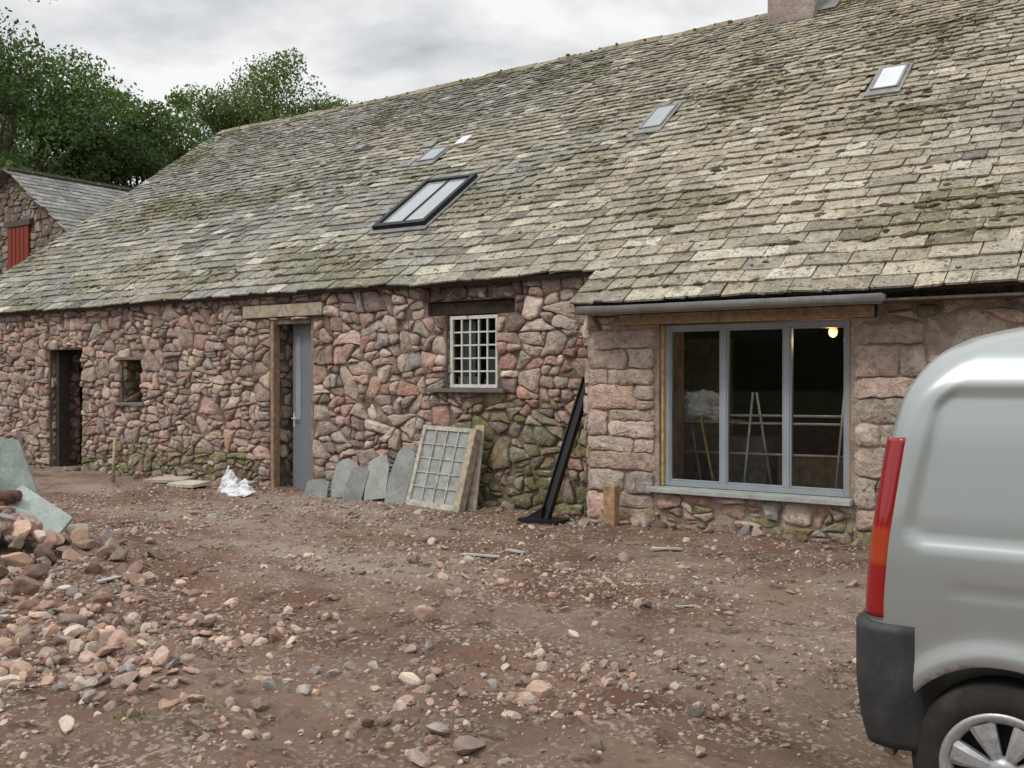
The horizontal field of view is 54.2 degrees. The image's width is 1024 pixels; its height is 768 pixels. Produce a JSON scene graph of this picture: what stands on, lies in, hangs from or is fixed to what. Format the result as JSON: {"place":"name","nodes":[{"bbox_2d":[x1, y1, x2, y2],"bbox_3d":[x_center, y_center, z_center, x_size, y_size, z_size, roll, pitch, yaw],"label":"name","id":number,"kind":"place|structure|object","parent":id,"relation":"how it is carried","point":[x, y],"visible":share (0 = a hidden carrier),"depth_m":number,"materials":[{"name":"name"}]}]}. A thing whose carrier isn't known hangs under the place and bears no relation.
{"place":"outdoors","nodes":[
{"label":"outdoors","id":0,"kind":"place"},
{"bbox_2d":[0,0,767,184],"label":"sky","id":1,"kind":"structure","parent":0,"point":[360,50],"materials":[{"name":"white"}]},
{"bbox_2d":[0,451,912,767],"bbox_3d":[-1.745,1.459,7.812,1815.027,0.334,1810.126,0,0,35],"label":"ground","id":2,"kind":"structure","parent":0,"point":[164,735],"depth_m":5.97,"materials":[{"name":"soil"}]},
{"bbox_2d":[0,437,39,495],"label":"slate slab","id":3,"kind":"object","parent":2,"relation":"on","point":[15,468],"depth_m":10.13,"materials":[{"name":"grey stone"}]},
{"bbox_2d":[0,477,48,501],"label":"slate slab","id":4,"kind":"object","parent":2,"relation":"on","point":[5,484],"depth_m":9.44,"materials":[{"name":"grey stone"}]},
{"bbox_2d":[8,485,72,533],"bbox_3d":[-4.262,1.158,8.883,0.626,0.483,0.322,0,0,15],"label":"slate slab","id":5,"kind":"object","parent":2,"relation":"on","point":[49,515],"depth_m":8.90,"materials":[{"name":"grey stone"}]},
{"bbox_2d":[0,166,132,275],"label":"stone outbuilding","id":6,"kind":"structure","parent":2,"relation":"on","point":[39,211],"depth_m":24.88,"materials":[{"name":"stone"}]},
{"bbox_2d":[4,218,32,269],"bbox_3d":[-12.237,-3.422,24.798,1.170,1.250,0.100,0,0,35],"label":"hayloft door","id":7,"kind":"structure","parent":6,"relation":"in","point":[18,230],"depth_m":24.76,"materials":[{"name":"red wood"}]},
{"bbox_2d":[0,30,134,187],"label":"broadleaf tree","id":8,"kind":"object","parent":2,"relation":"on","point":[15,147],"visible":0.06,"depth_m":44.28,"materials":[{"name":"green plant"}]},
{"bbox_2d":[0,0,152,187],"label":"broadleaf tree","id":9,"kind":"object","parent":2,"relation":"on","point":[15,95],"visible":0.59,"depth_m":33.31,"materials":[{"name":"green plant"}]},
{"bbox_2d":[0,506,164,596],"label":"rubble pile","id":10,"kind":"object","parent":2,"relation":"on","point":[16,530],"visible":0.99,"depth_m":8.09,"materials":[{"name":"brown stone"}]},
{"bbox_2d":[0,490,22,505],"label":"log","id":11,"kind":"object","parent":10,"relation":"on","point":[8,496],"visible":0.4,"depth_m":8.74,"materials":[{"name":"brown wood"}]},
{"bbox_2d":[26,76,199,187],"bbox_3d":[-14.958,-4.800,36.488,7.238,12.815,6.977,0,0,35],"label":"broadleaf tree","id":12,"kind":"object","parent":2,"relation":"on","point":[146,163],"visible":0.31,"depth_m":35.52,"materials":[{"name":"green plant"}]},
{"bbox_2d":[111,439,115,481],"bbox_3d":[-5.786,1.115,14.537,0.048,0.624,0.103,0,0,6],"label":"timber stake","id":13,"kind":"object","parent":2,"relation":"on","point":[113,461],"visible":1,"depth_m":14.52,"materials":[{"name":"brown wood"}]},
{"bbox_2d":[76,90,212,187],"bbox_3d":[-14.658,-5.037,40.504,6.800,13.197,6.152,0,0,-19],"label":"broadleaf tree","id":14,"kind":"object","parent":2,"relation":"on","point":[180,105],"visible":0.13,"depth_m":39.21,"materials":[{"name":"green plant"}]},
{"bbox_2d":[143,476,194,482],"bbox_3d":[-4.896,1.366,14.300,0.750,0.095,0.283,0,0,27],"label":"paving slab","id":15,"kind":"object","parent":2,"relation":"on","point":[164,479],"depth_m":14.24,"materials":[{"name":"stone"}]},
{"bbox_2d":[167,480,210,487],"bbox_3d":[-4.428,1.369,13.717,0.621,0.093,0.303,0,0,40],"label":"paving slab","id":16,"kind":"object","parent":2,"relation":"on","point":[190,483],"depth_m":13.62,"materials":[{"name":"stone"}]},
{"bbox_2d":[140,103,241,179],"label":"broadleaf tree","id":17,"kind":"object","parent":2,"relation":"on","point":[215,120],"depth_m":46.41,"materials":[{"name":"green plant"}]},
{"bbox_2d":[218,466,239,492],"bbox_3d":[-3.723,1.266,13.226,0.360,0.372,0.267,0,0,35],"label":"plastic sack","id":18,"kind":"object","parent":2,"relation":"on","point":[229,481],"visible":0.96,"depth_m":13.26,"materials":[{"name":"white plastic"}]},
{"bbox_2d":[227,478,254,496],"bbox_3d":[-3.510,1.343,12.921,0.443,0.243,0.188,0,0,42],"label":"plastic sack","id":19,"kind":"object","parent":2,"relation":"on","point":[243,488],"visible":0.99,"depth_m":12.92,"materials":[{"name":"white plastic"}]},
{"bbox_2d":[239,481,256,485],"bbox_3d":[-3.718,1.369,13.699,0.401,0.080,0.233,0,0,20],"label":"paving slab","id":20,"kind":"object","parent":2,"relation":"on","point":[251,483],"depth_m":13.65,"materials":[{"name":"stone"}]},
{"bbox_2d":[165,47,357,146],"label":"broadleaf tree","id":21,"kind":"object","parent":2,"relation":"on","point":[256,111],"visible":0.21,"depth_m":46.20,"materials":[{"name":"green plant"}]},
{"bbox_2d":[14,608,611,739],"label":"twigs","id":22,"kind":"object","parent":2,"relation":"on","point":[336,647],"visible":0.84,"depth_m":5.25,"materials":[{"name":"brown wood"}]},
{"bbox_2d":[303,479,330,497],"bbox_3d":[-2.502,1.339,12.830,0.419,0.251,0.092,0,0,35],"label":"leaning slate","id":23,"kind":"object","parent":2,"relation":"on","point":[318,487],"visible":0.8,"depth_m":12.81,"materials":[{"name":"grey stone"}]},
{"bbox_2d":[320,96,345,109],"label":"broadleaf tree","id":24,"kind":"object","parent":2,"relation":"on","point":[339,104],"visible":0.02,"depth_m":49.34,"materials":[{"name":"green plant"}]},
{"bbox_2d":[331,459,357,497],"bbox_3d":[-2.102,1.198,12.643,0.446,0.500,0.170,0,0,35],"label":"leaning slate","id":25,"kind":"object","parent":2,"relation":"on","point":[343,470],"visible":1,"depth_m":12.67,"materials":[{"name":"grey stone"}]},
{"bbox_2d":[342,466,368,500],"bbox_3d":[-1.948,1.255,12.491,0.336,0.452,0.154,0,0,35],"label":"leaning slate","id":26,"kind":"object","parent":2,"relation":"on","point":[355,485],"visible":0.81,"depth_m":12.48,"materials":[{"name":"grey stone"}]},
{"bbox_2d":[364,456,389,499],"bbox_3d":[-1.657,1.165,12.341,0.406,0.561,0.181,0,0,35],"label":"leaning slate","id":27,"kind":"object","parent":2,"relation":"on","point":[377,479],"visible":0.85,"depth_m":12.32,"materials":[{"name":"grey stone"}]},
{"bbox_2d":[384,444,415,503],"bbox_3d":[-1.344,1.093,12.127,0.357,0.724,0.243,0,0,35],"label":"leaning slate","id":28,"kind":"object","parent":2,"relation":"on","point":[399,479],"visible":0.84,"depth_m":12.11,"materials":[{"name":"grey stone"}]},
{"bbox_2d":[0,491,857,767],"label":"loose stones","id":29,"kind":"object","parent":2,"relation":"on","point":[104,637],"visible":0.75,"depth_m":5.88,"materials":[{"name":"beige stone"}]},
{"bbox_2d":[406,425,481,511],"bbox_3d":[-0.823,0.990,11.737,0.888,0.992,0.392,0,0,35],"label":"old window sash","id":30,"kind":"object","parent":2,"relation":"on","point":[443,470],"visible":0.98,"depth_m":11.71,"materials":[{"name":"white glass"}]},
{"bbox_2d":[33,466,862,547],"bbox_3d":[-1.760,1.411,12.423,20.975,0.183,0.653,0,0,36],"label":"wall foot rubble","id":31,"kind":"object","parent":2,"relation":"on","point":[644,521],"depth_m":10.21,"materials":[{"name":"brown stone"}]},
{"bbox_2d":[71,504,861,606],"bbox_3d":[-1.178,1.474,9.494,8.574,0.144,4.441,0,0,9],"label":"debris","id":32,"kind":"object","parent":2,"relation":"on","point":[444,547],"visible":0.91,"depth_m":8.84,"materials":[{"name":"stone"}]},
{"bbox_2d":[467,425,485,510],"bbox_3d":[-0.416,0.971,11.606,0.120,0.984,0.231,0,0,29],"label":"timber board","id":33,"kind":"object","parent":2,"relation":"on","point":[472,502],"visible":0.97,"depth_m":11.57,"materials":[{"name":"wood"}]},
{"bbox_2d":[0,0,1023,545],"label":"stone barn","id":34,"kind":"structure","parent":2,"relation":"on","point":[512,256],"depth_m":12.88,"materials":[{"name":"stone"}]},
{"bbox_2d":[291,324,310,487],"bbox_3d":[-2.864,0.333,13.783,0.560,2.330,0.110,0,0,44],"label":"entrance door","id":35,"kind":"structure","parent":34,"relation":"in","point":[301,418],"depth_m":13.83,"materials":[{"name":"paint"}]},
{"bbox_2d":[450,314,496,387],"bbox_3d":[-0.445,-0.389,11.998,0.720,0.865,0.050,0,0,35],"label":"casement window","id":36,"kind":"structure","parent":34,"relation":"in","point":[452,318],"depth_m":12.02,"materials":[{"name":"white wood"}]},
{"bbox_2d":[665,319,849,497],"bbox_3d":[2.359,0.222,9.752,1.870,1.640,0.070,0,0,35],"label":"window frame","id":37,"kind":"structure","parent":34,"relation":"in","point":[787,327],"depth_m":9.74,"materials":[{"name":"grey paint"}]},
{"bbox_2d":[684,338,842,488],"bbox_3d":[3.175,0.453,11.297,3.600,2.040,2.500,0,0,35],"label":"workbench","id":38,"kind":"object","parent":34,"relation":"in","point":[701,364],"visible":0.34,"depth_m":12.08,"materials":[{"name":"brown wood"}]},
{"bbox_2d":[684,389,718,422],"bbox_3d":[2.035,0.235,10.736,0.605,0.370,0.352,0,0,35],"label":"plastic sheeting","id":39,"kind":"object","parent":38,"relation":"on","point":[703,403],"visible":0.8,"depth_m":10.63,"materials":[{"name":"grey plastic"}]},
{"bbox_2d":[828,328,837,336],"bbox_3d":[3.193,-0.811,9.942,0.090,0.695,0.090,0,0,35],"label":"pendant lamp","id":40,"kind":"object","parent":34,"relation":"hanging from","point":[832,332],"visible":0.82,"depth_m":9.91,"materials":[{"name":"yellow"}]},
{"bbox_2d":[517,376,587,524],"bbox_3d":[0.475,0.688,10.755,0.532,1.544,0.698,0,0,35],"label":"steel post","id":41,"kind":"object","parent":2,"relation":"on","point":[543,514],"visible":0.83,"depth_m":10.70,"materials":[{"name":"black metal"}]},
{"bbox_2d":[603,484,619,525],"bbox_3d":[1.018,1.248,10.227,0.130,0.430,0.120,0,0,35],"label":"timber stump","id":42,"kind":"object","parent":2,"relation":"on","point":[611,506],"visible":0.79,"depth_m":10.18,"materials":[{"name":"brown wood"}]},
{"bbox_2d":[699,416,714,480],"bbox_3d":[2.063,0.888,10.366,0.028,1.109,0.412,0,0,-24],"label":"timber batten","id":43,"kind":"object","parent":2,"relation":"on","point":[706,448],"visible":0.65,"depth_m":10.42,"materials":[{"name":"brown wood"}]},
{"bbox_2d":[684,392,843,487],"bbox_3d":[2.800,0.788,10.404,2.600,1.407,0.525,0,0,35],"label":"trestle scaffold","id":44,"kind":"object","parent":2,"relation":"on","point":[761,424],"visible":0.32,"depth_m":10.42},
{"bbox_2d":[856,327,1023,767],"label":"parked van","id":45,"kind":"object","parent":2,"relation":"on","point":[940,648],"visible":1,"depth_m":3.52,"materials":[{"name":"silver metal"}]}
]}

